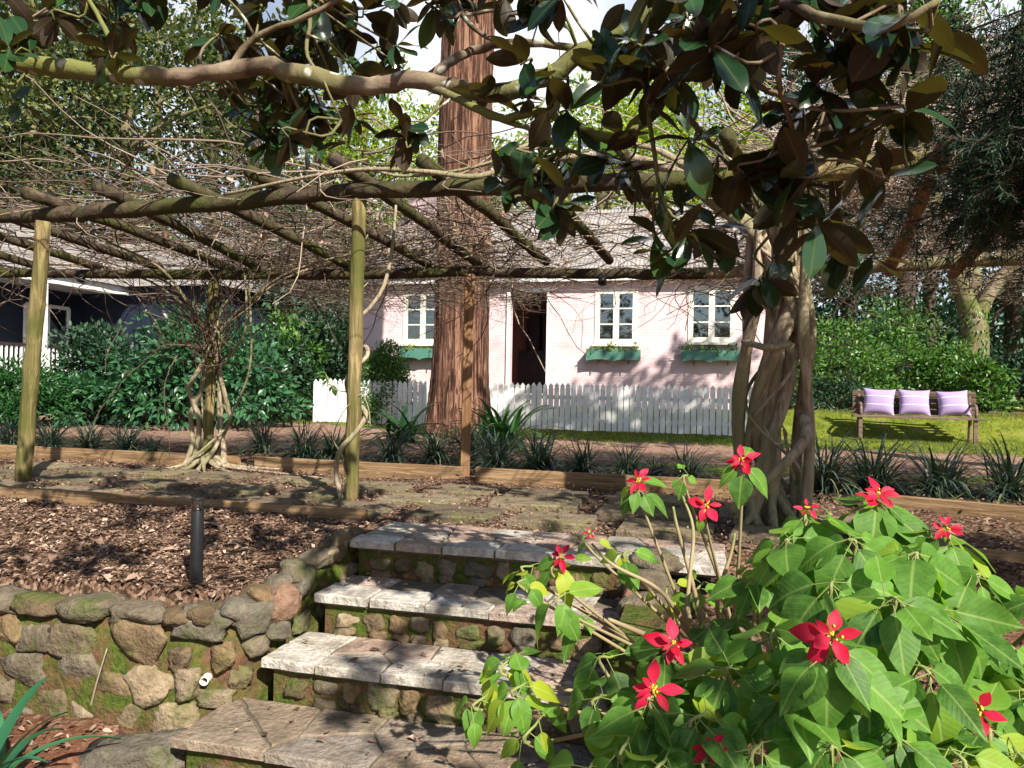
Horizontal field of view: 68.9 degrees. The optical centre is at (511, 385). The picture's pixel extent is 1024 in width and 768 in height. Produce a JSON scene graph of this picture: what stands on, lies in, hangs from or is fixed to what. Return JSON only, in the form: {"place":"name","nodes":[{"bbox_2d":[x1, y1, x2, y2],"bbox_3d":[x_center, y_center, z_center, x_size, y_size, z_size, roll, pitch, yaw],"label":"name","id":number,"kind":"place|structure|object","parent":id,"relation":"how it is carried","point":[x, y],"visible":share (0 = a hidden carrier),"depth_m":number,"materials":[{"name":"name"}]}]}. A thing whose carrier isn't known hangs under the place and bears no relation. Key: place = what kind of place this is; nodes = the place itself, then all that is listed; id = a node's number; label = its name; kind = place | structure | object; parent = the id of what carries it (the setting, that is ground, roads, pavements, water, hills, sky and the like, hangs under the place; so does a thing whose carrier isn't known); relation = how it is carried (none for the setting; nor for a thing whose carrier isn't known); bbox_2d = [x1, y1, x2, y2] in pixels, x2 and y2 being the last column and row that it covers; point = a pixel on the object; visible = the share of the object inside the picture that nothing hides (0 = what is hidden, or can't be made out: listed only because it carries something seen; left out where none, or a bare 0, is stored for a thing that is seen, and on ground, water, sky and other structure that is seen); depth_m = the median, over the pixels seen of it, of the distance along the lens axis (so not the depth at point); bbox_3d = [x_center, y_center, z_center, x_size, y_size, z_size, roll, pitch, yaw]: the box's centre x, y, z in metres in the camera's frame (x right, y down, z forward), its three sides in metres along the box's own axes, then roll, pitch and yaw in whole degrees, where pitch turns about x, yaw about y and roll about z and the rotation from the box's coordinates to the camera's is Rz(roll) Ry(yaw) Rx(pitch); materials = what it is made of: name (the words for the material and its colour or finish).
{"place":"outdoors","nodes":[
{"label":"outdoors","id":0,"kind":"place"},
{"bbox_2d":[0,388,1023,767],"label":"ground","id":1,"kind":"structure","parent":0,"point":[132,590],"depth_m":5.12,"materials":[{"name":"soil"}]},
{"bbox_2d":[8,411,88,447],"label":"grass tuft","id":2,"kind":"object","parent":1,"relation":"on","point":[47,438],"visible":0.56,"depth_m":8.92,"materials":[{"name":"green plant"}]},
{"bbox_2d":[0,344,97,428],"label":"shrub","id":3,"kind":"object","parent":1,"relation":"on","point":[12,379],"visible":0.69,"depth_m":12.57,"materials":[{"name":"green plant"}]},
{"bbox_2d":[0,36,97,267],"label":"background tree","id":4,"kind":"object","parent":1,"relation":"on","point":[17,125],"visible":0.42,"depth_m":19.87,"materials":[{"name":"green plant"}]},
{"bbox_2d":[0,675,120,767],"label":"agapanthus","id":5,"kind":"object","parent":1,"relation":"on","point":[16,748],"visible":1,"depth_m":2.95,"materials":[{"name":"green plant"}]},
{"bbox_2d":[32,473,118,484],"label":"stone paver","id":6,"kind":"object","parent":1,"relation":"on","point":[74,477],"visible":0.66,"depth_m":6.51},
{"bbox_2d":[0,0,173,285],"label":"background tree","id":7,"kind":"object","parent":1,"relation":"on","point":[33,138],"visible":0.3,"depth_m":21.15,"materials":[{"name":"green plant"}]},
{"bbox_2d":[0,0,175,225],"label":"background tree","id":8,"kind":"object","parent":1,"relation":"on","point":[66,6],"visible":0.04,"depth_m":32.74,"materials":[{"name":"green plant"}]},
{"bbox_2d":[46,413,141,455],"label":"grass tuft","id":9,"kind":"object","parent":1,"relation":"on","point":[87,443],"visible":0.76,"depth_m":8.73,"materials":[{"name":"green plant"}]},
{"bbox_2d":[52,353,157,427],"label":"shrub","id":10,"kind":"object","parent":1,"relation":"on","point":[76,378],"visible":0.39,"depth_m":12.83,"materials":[{"name":"green plant"}]},
{"bbox_2d":[37,315,173,425],"bbox_3d":[-7.716,-0.267,13.977,2.646,2.115,2.162,1,0,43],"label":"shrub","id":11,"kind":"object","parent":1,"relation":"on","point":[84,349],"visible":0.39,"depth_m":13.56,"materials":[{"name":"green plant"}]},
{"bbox_2d":[0,445,240,466],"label":"timber edging","id":12,"kind":"object","parent":1,"relation":"on","point":[85,454],"visible":0.56,"depth_m":8.06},
{"bbox_2d":[89,418,175,452],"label":"grass tuft","id":13,"kind":"object","parent":1,"relation":"on","point":[122,442],"visible":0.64,"depth_m":8.56,"materials":[{"name":"green plant"}]},
{"bbox_2d":[79,728,186,767],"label":"boulder","id":14,"kind":"object","parent":1,"relation":"on","point":[153,749],"visible":0.81,"depth_m":3.17,"materials":[{"name":"stone"}]},
{"bbox_2d":[0,0,300,285],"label":"background tree","id":15,"kind":"object","parent":1,"relation":"on","point":[152,38],"visible":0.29,"depth_m":23.49,"materials":[{"name":"green plant"}]},
{"bbox_2d":[42,0,264,236],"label":"background tree","id":16,"kind":"object","parent":1,"relation":"on","point":[167,117],"visible":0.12,"depth_m":33.83,"materials":[{"name":"green plant"}]},
{"bbox_2d":[0,223,316,413],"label":"navy house","id":17,"kind":"structure","parent":1,"relation":"on","point":[76,309],"depth_m":18.59,"materials":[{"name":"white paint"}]},
{"bbox_2d":[24,302,70,367],"bbox_3d":[-11.294,-1.167,18.161,0.060,1.580,1.270,1,0,14],"label":"window","id":18,"kind":"structure","parent":17,"relation":"in","point":[53,323],"depth_m":18.44,"materials":[{"name":"white paint"}]},
{"bbox_2d":[119,467,197,478],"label":"stone paver","id":19,"kind":"object","parent":1,"relation":"on","point":[169,473],"visible":0.75,"depth_m":6.93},
{"bbox_2d":[77,298,242,431],"bbox_3d":[-6.059,-0.320,13.136,2.696,2.444,2.327,1,0,14],"label":"shrub","id":20,"kind":"object","parent":1,"relation":"on","point":[142,372],"visible":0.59,"depth_m":12.69,"materials":[{"name":"green plant"}]},
{"bbox_2d":[0,526,365,732],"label":"retaining wall","id":21,"kind":"structure","parent":1,"relation":"on","point":[185,665],"depth_m":3.52,"materials":[{"name":"stone"}]},
{"bbox_2d":[0,486,367,521],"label":"timber edging","id":22,"kind":"object","parent":1,"relation":"on","point":[82,498],"visible":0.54,"depth_m":5.34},
{"bbox_2d":[190,497,204,583],"bbox_3d":[-1.578,0.808,3.740,0.064,0.486,0.064,1,0,14],"label":"bollard light","id":23,"kind":"object","parent":1,"relation":"on","point":[196,543],"visible":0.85,"depth_m":3.72,"materials":[{"name":"black metal"}]},
{"bbox_2d":[147,1,259,237],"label":"background tree","id":24,"kind":"object","parent":1,"relation":"on","point":[200,105],"visible":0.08,"depth_m":37.04,"materials":[{"name":"green plant"}]},
{"bbox_2d":[141,290,305,421],"bbox_3d":[-5.931,-0.533,14.796,3.984,2.742,2.034,1,0,14],"label":"shrub","id":25,"kind":"object","parent":1,"relation":"on","point":[255,339],"visible":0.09,"depth_m":14.78,"materials":[{"name":"green plant"}]},
{"bbox_2d":[193,483,283,495],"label":"stone paver","id":26,"kind":"object","parent":1,"relation":"on","point":[254,490],"visible":0.72,"depth_m":6.03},
{"bbox_2d":[137,104,351,339],"bbox_3d":[-8.083,-4.102,22.975,5.951,9.302,6.753,1,0,14],"label":"background tree","id":27,"kind":"object","parent":1,"relation":"on","point":[256,164],"visible":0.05,"depth_m":22.78,"materials":[{"name":"green plant"}]},
{"bbox_2d":[194,331,313,428],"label":"shrub","id":28,"kind":"object","parent":1,"relation":"on","point":[269,400],"visible":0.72,"depth_m":13.13,"materials":[{"name":"green plant"}]},
{"bbox_2d":[226,411,299,455],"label":"grass tuft","id":29,"kind":"object","parent":1,"relation":"on","point":[259,445],"visible":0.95,"depth_m":8.99,"materials":[{"name":"green plant"}]},
{"bbox_2d":[246,331,321,421],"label":"shrub","id":30,"kind":"object","parent":1,"relation":"on","point":[302,368],"visible":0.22,"depth_m":15.43,"materials":[{"name":"green plant"}]},
{"bbox_2d":[242,305,333,415],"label":"shrub","id":31,"kind":"object","parent":1,"relation":"on","point":[285,331],"visible":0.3,"depth_m":16.00,"materials":[{"name":"green plant"}]},
{"bbox_2d":[198,3,387,334],"bbox_3d":[-8.970,-7.715,30.805,7.646,16.314,8.049,1,0,-22],"label":"background tree","id":32,"kind":"object","parent":1,"relation":"on","point":[285,12],"visible":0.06,"depth_m":29.76,"materials":[{"name":"green plant"}]},
{"bbox_2d":[253,417,341,459],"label":"grass tuft","id":33,"kind":"object","parent":1,"relation":"on","point":[300,442],"visible":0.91,"depth_m":8.55,"materials":[{"name":"green plant"}]},
{"bbox_2d":[228,97,388,397],"bbox_3d":[-5.407,-3.517,19.966,4.578,8.306,4.340,1,0,37],"label":"background tree","id":34,"kind":"object","parent":1,"relation":"on","point":[283,289],"visible":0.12,"depth_m":19.64,"materials":[{"name":"green plant"}]},
{"bbox_2d":[266,290,362,399],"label":"shrub","id":35,"kind":"object","parent":1,"relation":"on","point":[327,367],"visible":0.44,"depth_m":16.58,"materials":[{"name":"green plant"}]},
{"bbox_2d":[275,486,367,502],"bbox_3d":[-1.511,0.884,5.959,0.541,0.081,0.487,1,0,18],"label":"stone paver","id":36,"kind":"object","parent":1,"relation":"on","point":[327,494],"visible":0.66,"depth_m":5.81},
{"bbox_2d":[0,27,662,477],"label":"wisteria","id":37,"kind":"object","parent":1,"relation":"on","point":[292,263],"visible":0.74,"depth_m":7.34,"materials":[{"name":"brown plant"}]},
{"bbox_2d":[259,42,438,297],"bbox_3d":[-5.475,-5.605,26.801,7.128,12.305,7.516,1,0,14],"label":"background tree","id":38,"kind":"object","parent":1,"relation":"on","point":[365,136],"visible":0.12,"depth_m":25.87,"materials":[{"name":"green plant"}]},
{"bbox_2d":[314,499,402,516],"bbox_3d":[-1.122,0.898,5.339,0.586,0.067,0.427,1,1,18],"label":"stone paver","id":39,"kind":"object","parent":1,"relation":"on","point":[380,510],"visible":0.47,"depth_m":5.36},
{"bbox_2d":[254,456,463,479],"bbox_3d":[-1.547,0.837,7.358,2.250,0.170,0.052,1,0,15],"label":"timber edging","id":40,"kind":"object","parent":1,"relation":"on","point":[372,469],"visible":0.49,"depth_m":7.28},
{"bbox_2d":[361,338,418,424],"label":"round shrub","id":41,"kind":"object","parent":1,"relation":"on","point":[382,361],"visible":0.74,"depth_m":14.85,"materials":[{"name":"green plant"}]},
{"bbox_2d":[359,420,421,462],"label":"grass tuft","id":42,"kind":"object","parent":1,"relation":"on","point":[388,452],"visible":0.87,"depth_m":8.39,"materials":[{"name":"green plant"}]},
{"bbox_2d":[337,402,459,445],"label":"clivia plant","id":43,"kind":"object","parent":1,"relation":"on","point":[404,423],"visible":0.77,"depth_m":10.66,"materials":[{"name":"green plant"}]},
{"bbox_2d":[375,492,475,505],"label":"stone paver","id":44,"kind":"object","parent":1,"relation":"on","point":[411,497],"visible":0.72,"depth_m":5.71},
{"bbox_2d":[392,425,480,464],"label":"grass tuft","id":45,"kind":"object","parent":1,"relation":"on","point":[433,446],"visible":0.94,"depth_m":8.12,"materials":[{"name":"green plant"}]},
{"bbox_2d":[172,522,727,767],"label":"stone steps","id":46,"kind":"structure","parent":1,"relation":"on","point":[322,683],"depth_m":3.50,"materials":[{"name":"stone"}]},
{"bbox_2d":[372,97,539,220],"bbox_3d":[-2.797,-7.182,36.018,8.360,15.308,9.644,1,0,-33],"label":"background tree","id":47,"kind":"object","parent":1,"relation":"on","point":[427,113],"visible":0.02,"depth_m":34.58,"materials":[{"name":"green plant"}]},
{"bbox_2d":[406,503,506,524],"bbox_3d":[-0.372,0.901,5.108,0.587,0.088,0.420,1,1,17],"label":"stone paver","id":48,"kind":"object","parent":1,"relation":"on","point":[445,512],"visible":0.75,"depth_m":4.99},
{"bbox_2d":[423,0,494,439],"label":"redwood tree","id":49,"kind":"object","parent":1,"relation":"on","point":[445,389],"visible":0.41,"depth_m":11.70,"materials":[{"name":"brown plant"}]},
{"bbox_2d":[423,483,501,497],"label":"stone paver","id":50,"kind":"object","parent":1,"relation":"on","point":[459,490],"visible":0.72,"depth_m":6.22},
{"bbox_2d":[0,0,988,331],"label":"magnolia tree","id":51,"kind":"object","parent":1,"relation":"on","point":[706,44],"visible":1,"depth_m":2.39,"materials":[{"name":"green plant"}]},
{"bbox_2d":[445,418,553,471],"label":"grass tuft","id":52,"kind":"object","parent":1,"relation":"on","point":[496,458],"visible":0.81,"depth_m":7.61,"materials":[{"name":"green plant"}]},
{"bbox_2d":[441,398,566,455],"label":"clivia plant","id":53,"kind":"object","parent":1,"relation":"on","point":[504,422],"visible":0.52,"depth_m":10.02,"materials":[{"name":"green plant"}]},
{"bbox_2d":[0,124,1023,525],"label":"pergola","id":54,"kind":"object","parent":1,"relation":"on","point":[360,188],"visible":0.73,"depth_m":6.06,"materials":[{"name":"brown wood"}]},
{"bbox_2d":[319,205,396,499],"bbox_3d":[-1.165,-0.247,5.620,0.558,2.276,0.243,1,0,-10],"label":"climbing vine","id":55,"kind":"object","parent":54,"relation":"attached to","point":[350,437],"visible":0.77,"depth_m":5.59,"materials":[{"name":"beige plant"}]},
{"bbox_2d":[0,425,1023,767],"bbox_3d":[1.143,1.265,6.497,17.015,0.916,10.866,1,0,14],"label":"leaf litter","id":56,"kind":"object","parent":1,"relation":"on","point":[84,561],"visible":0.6,"depth_m":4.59,"materials":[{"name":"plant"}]},
{"bbox_2d":[313,378,751,435],"bbox_3d":[0.313,0.452,14.094,8.936,1.037,0.161,1,0,14],"label":"picket fence","id":57,"kind":"object","parent":1,"relation":"on","point":[336,408],"visible":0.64,"depth_m":13.75,"materials":[{"name":"white paint"}]},
{"bbox_2d":[488,496,581,513],"bbox_3d":[0.170,0.912,5.605,0.692,0.086,0.395,1,-1,7],"label":"stone paver","id":58,"kind":"object","parent":1,"relation":"on","point":[573,506],"visible":0.81,"depth_m":5.45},
{"bbox_2d":[497,424,585,471],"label":"grass tuft","id":59,"kind":"object","parent":1,"relation":"on","point":[541,450],"visible":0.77,"depth_m":7.77,"materials":[{"name":"green plant"}]},
{"bbox_2d":[60,184,1023,396],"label":"woods","id":60,"kind":"object","parent":1,"relation":"on","point":[1000,319],"visible":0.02,"depth_m":42.27,"materials":[{"name":"green plant"}]},
{"bbox_2d":[503,488,588,504],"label":"stone paver","id":61,"kind":"object","parent":1,"relation":"on","point":[533,493],"visible":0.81,"depth_m":6.10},
{"bbox_2d":[79,0,1023,526],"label":"wisteria","id":62,"kind":"object","parent":1,"relation":"on","point":[793,338],"visible":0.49,"depth_m":4.99,"materials":[{"name":"brown plant"}]},
{"bbox_2d":[506,510,596,533],"bbox_3d":[0.282,0.916,4.957,0.556,0.082,0.377,1,0,16],"label":"stone paver","id":63,"kind":"object","parent":1,"relation":"on","point":[577,523],"visible":0.88,"depth_m":4.83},
{"bbox_2d":[361,197,764,409],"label":"pink cottage","id":64,"kind":"structure","parent":1,"relation":"on","point":[513,359],"depth_m":15.81,"materials":[{"name":"paint"}]},
{"bbox_2d":[399,291,434,345],"bbox_3d":[-1.995,-1.489,16.665,1.040,1.235,0.165,1,0,14],"label":"window","id":65,"kind":"structure","parent":64,"relation":"in","point":[422,341],"depth_m":16.68,"materials":[{"name":"beige paint"}]},
{"bbox_2d":[591,289,639,346],"bbox_3d":[2.184,-1.408,15.631,0.990,1.205,0.257,1,0,14],"label":"window","id":66,"kind":"structure","parent":64,"relation":"in","point":[624,342],"depth_m":15.66,"materials":[{"name":"beige paint"}]},
{"bbox_2d":[681,350,739,365],"bbox_3d":[3.995,-0.539,15.008,1.140,0.315,0.225,1,0,14],"label":"window box","id":67,"kind":"object","parent":64,"relation":"attached to","point":[712,355],"visible":0.94,"depth_m":14.90,"materials":[{"name":"green paint"}]},
{"bbox_2d":[685,286,737,344],"bbox_3d":[4.052,-1.408,15.147,1.030,1.195,0.255,1,0,14],"label":"window","id":68,"kind":"structure","parent":64,"relation":"in","point":[711,340],"depth_m":15.17,"materials":[{"name":"beige paint"}]},
{"bbox_2d":[543,435,619,473],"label":"grass tuft","id":69,"kind":"object","parent":1,"relation":"on","point":[580,463],"visible":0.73,"depth_m":7.49,"materials":[{"name":"green plant"}]},
{"bbox_2d":[475,467,732,498],"bbox_3d":[0.801,0.880,6.694,2.371,0.170,0.051,1,0,16],"label":"timber edging","id":70,"kind":"object","parent":1,"relation":"on","point":[579,480],"visible":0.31,"depth_m":6.71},
{"bbox_2d":[498,41,714,212],"bbox_3d":[3.084,-5.601,26.452,8.586,12.576,6.976,1,0,45],"label":"background tree","id":71,"kind":"object","parent":1,"relation":"on","point":[630,111],"visible":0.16,"depth_m":25.11,"materials":[{"name":"green plant"}]},
{"bbox_2d":[455,444,774,767],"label":"poinsettia","id":72,"kind":"object","parent":1,"relation":"on","point":[509,716],"visible":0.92,"depth_m":2.34,"materials":[{"name":"green plant"}]},
{"bbox_2d":[578,436,667,476],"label":"grass tuft","id":73,"kind":"object","parent":1,"relation":"on","point":[623,466],"visible":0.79,"depth_m":7.29,"materials":[{"name":"green plant"}]},
{"bbox_2d":[598,548,683,763],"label":"retaining wall","id":74,"kind":"structure","parent":1,"relation":"on","point":[633,609],"depth_m":3.30,"materials":[{"name":"stone"}]},
{"bbox_2d":[595,504,690,522],"bbox_3d":[0.939,0.929,5.319,0.667,0.080,0.426,1,0,10],"label":"stone paver","id":75,"kind":"object","parent":1,"relation":"on","point":[610,511],"visible":0.44,"depth_m":5.17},
{"bbox_2d":[616,517,713,542],"bbox_3d":[0.980,0.934,4.743,0.580,0.072,0.458,1,1,17],"label":"stone paver","id":76,"kind":"object","parent":1,"relation":"on","point":[629,526],"visible":0.66,"depth_m":4.63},
{"bbox_2d":[572,80,784,208],"bbox_3d":[6.649,-6.983,30.340,9.503,15.337,8.552,1,0,14],"label":"background tree","id":77,"kind":"object","parent":1,"relation":"on","point":[747,109],"visible":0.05,"depth_m":28.66,"materials":[{"name":"green plant"}]},
{"bbox_2d":[648,439,727,478],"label":"grass tuft","id":78,"kind":"object","parent":1,"relation":"on","point":[694,471],"visible":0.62,"depth_m":6.95,"materials":[{"name":"green plant"}]},
{"bbox_2d":[729,524,832,545],"bbox_3d":[1.648,0.940,4.551,0.609,0.085,0.430,1,-1,19],"label":"stone paver","id":79,"kind":"object","parent":1,"relation":"on","point":[761,532],"visible":0.34,"depth_m":4.47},
{"bbox_2d":[548,476,1023,767],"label":"poinsettia","id":80,"kind":"object","parent":1,"relation":"on","point":[891,609],"visible":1,"depth_m":1.58,"materials":[{"name":"green plant"}]},
{"bbox_2d":[690,23,889,351],"bbox_3d":[11.544,-7.957,31.941,9.115,17.406,9.730,1,0,14],"label":"background tree","id":81,"kind":"object","parent":1,"relation":"on","point":[790,78],"visible":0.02,"depth_m":30.79,"materials":[{"name":"green plant"}]},
{"bbox_2d":[753,423,905,504],"bbox_3d":[2.741,0.610,6.636,1.428,0.648,1.468,1,0,32],"label":"grass tuft","id":82,"kind":"object","parent":1,"relation":"on","point":[825,482],"visible":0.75,"depth_m":6.46,"materials":[{"name":"green plant"}]},
{"bbox_2d":[789,368,872,411],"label":"shrub","id":83,"kind":"object","parent":1,"relation":"on","point":[818,391],"visible":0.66,"depth_m":15.55,"materials":[{"name":"green plant"}]},
{"bbox_2d":[784,311,906,407],"bbox_3d":[7.583,-0.538,17.306,2.899,2.329,2.709,1,0,-2],"label":"shrub","id":84,"kind":"object","parent":1,"relation":"on","point":[869,362],"visible":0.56,"depth_m":16.80,"materials":[{"name":"green plant"}]},
{"bbox_2d":[810,0,929,400],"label":"background tree","id":85,"kind":"object","parent":1,"relation":"on","point":[842,314],"visible":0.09,"depth_m":24.68,"materials":[{"name":"green plant"}]},
{"bbox_2d":[814,293,945,398],"bbox_3d":[9.981,-0.935,20.489,3.619,3.230,2.981,1,0,14],"label":"shrub","id":86,"kind":"object","parent":1,"relation":"on","point":[877,332],"visible":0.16,"depth_m":20.32,"materials":[{"name":"green plant"}]},
{"bbox_2d":[814,429,956,498],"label":"grass tuft","id":87,"kind":"object","parent":1,"relation":"on","point":[883,474],"visible":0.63,"depth_m":6.54,"materials":[{"name":"green plant"}]},
{"bbox_2d":[838,294,962,408],"bbox_3d":[9.075,-0.759,17.434,2.658,2.802,2.380,1,0,14],"label":"shrub","id":88,"kind":"object","parent":1,"relation":"on","point":[920,348],"visible":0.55,"depth_m":17.20,"materials":[{"name":"green plant"}]},
{"bbox_2d":[813,0,997,389],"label":"background tree","id":89,"kind":"object","parent":1,"relation":"on","point":[910,294],"visible":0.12,"depth_m":23.83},
{"bbox_2d":[829,0,994,390],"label":"background tree","id":90,"kind":"object","parent":1,"relation":"on","point":[925,310],"visible":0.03,"depth_m":35.73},
{"bbox_2d":[851,389,984,444],"bbox_3d":[6.873,0.535,12.754,1.950,0.914,0.672,1,0,21],"label":"garden bench","id":91,"kind":"object","parent":1,"relation":"on","point":[858,404],"visible":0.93,"depth_m":12.71,"materials":[{"name":"brown wood"}]},
{"bbox_2d":[862,388,895,415],"bbox_3d":[6.379,0.288,12.992,0.510,0.470,0.178,4,-14,26],"label":"cushion","id":92,"kind":"object","parent":91,"relation":"on","point":[878,401],"visible":0.99,"depth_m":12.93,"materials":[{"name":"purple fabric"}]},
{"bbox_2d":[898,389,930,415],"bbox_3d":[6.894,0.298,12.798,0.495,0.461,0.199,2,-17,17],"label":"cushion","id":93,"kind":"object","parent":91,"relation":"on","point":[914,402],"visible":1,"depth_m":12.73,"materials":[{"name":"purple fabric"}]},
{"bbox_2d":[935,390,970,416],"bbox_3d":[7.437,0.308,12.594,0.479,0.451,0.220,-3,-22,19],"label":"cushion","id":94,"kind":"object","parent":91,"relation":"on","point":[952,403],"visible":1,"depth_m":12.52,"materials":[{"name":"purple fabric"}]},
{"bbox_2d":[844,431,1023,504],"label":"grass tuft","id":95,"kind":"object","parent":1,"relation":"on","point":[948,476],"visible":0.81,"depth_m":6.45,"materials":[{"name":"green plant"}]},
{"bbox_2d":[858,492,1023,523],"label":"timber edging","id":96,"kind":"object","parent":1,"relation":"on","point":[972,509],"visible":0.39,"depth_m":5.53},
{"bbox_2d":[861,0,1023,291],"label":"conifer","id":97,"kind":"object","parent":1,"relation":"on","point":[989,198],"visible":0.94,"depth_m":3.24,"materials":[{"name":"plant"}]},
{"bbox_2d":[870,0,1023,394],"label":"forked tree","id":98,"kind":"object","parent":1,"relation":"on","point":[974,325],"visible":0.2,"depth_m":18.87,"materials":[{"name":"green plant"}]},
{"bbox_2d":[902,337,995,411],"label":"shrub","id":99,"kind":"object","parent":1,"relation":"on","point":[947,370],"visible":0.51,"depth_m":16.55,"materials":[{"name":"green plant"}]},
{"bbox_2d":[928,0,1023,401],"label":"background tree","id":100,"kind":"object","parent":1,"relation":"on","point":[1012,330],"visible":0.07,"depth_m":25.72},
{"bbox_2d":[931,430,1023,504],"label":"grass tuft","id":101,"kind":"object","parent":1,"relation":"on","point":[1011,479],"visible":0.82,"depth_m":6.29,"materials":[{"name":"green plant"}]},
{"bbox_2d":[948,356,1021,413],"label":"shrub","id":102,"kind":"object","parent":1,"relation":"on","point":[999,394],"visible":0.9,"depth_m":15.38,"materials":[{"name":"green plant"}]},
{"bbox_2d":[974,338,1023,408],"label":"shrub","id":103,"kind":"object","parent":1,"relation":"on","point":[1015,362],"visible":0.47,"depth_m":17.99,"materials":[{"name":"green plant"}]},
{"bbox_2d":[0,0,1023,348],"label":"sky","id":104,"kind":"structure","parent":0,"point":[591,16],"materials":[{"name":"white"}]},
{"bbox_2d":[263,401,1023,458],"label":"lawn grass","id":105,"kind":"structure","parent":0,"point":[928,443],"depth_m":12.54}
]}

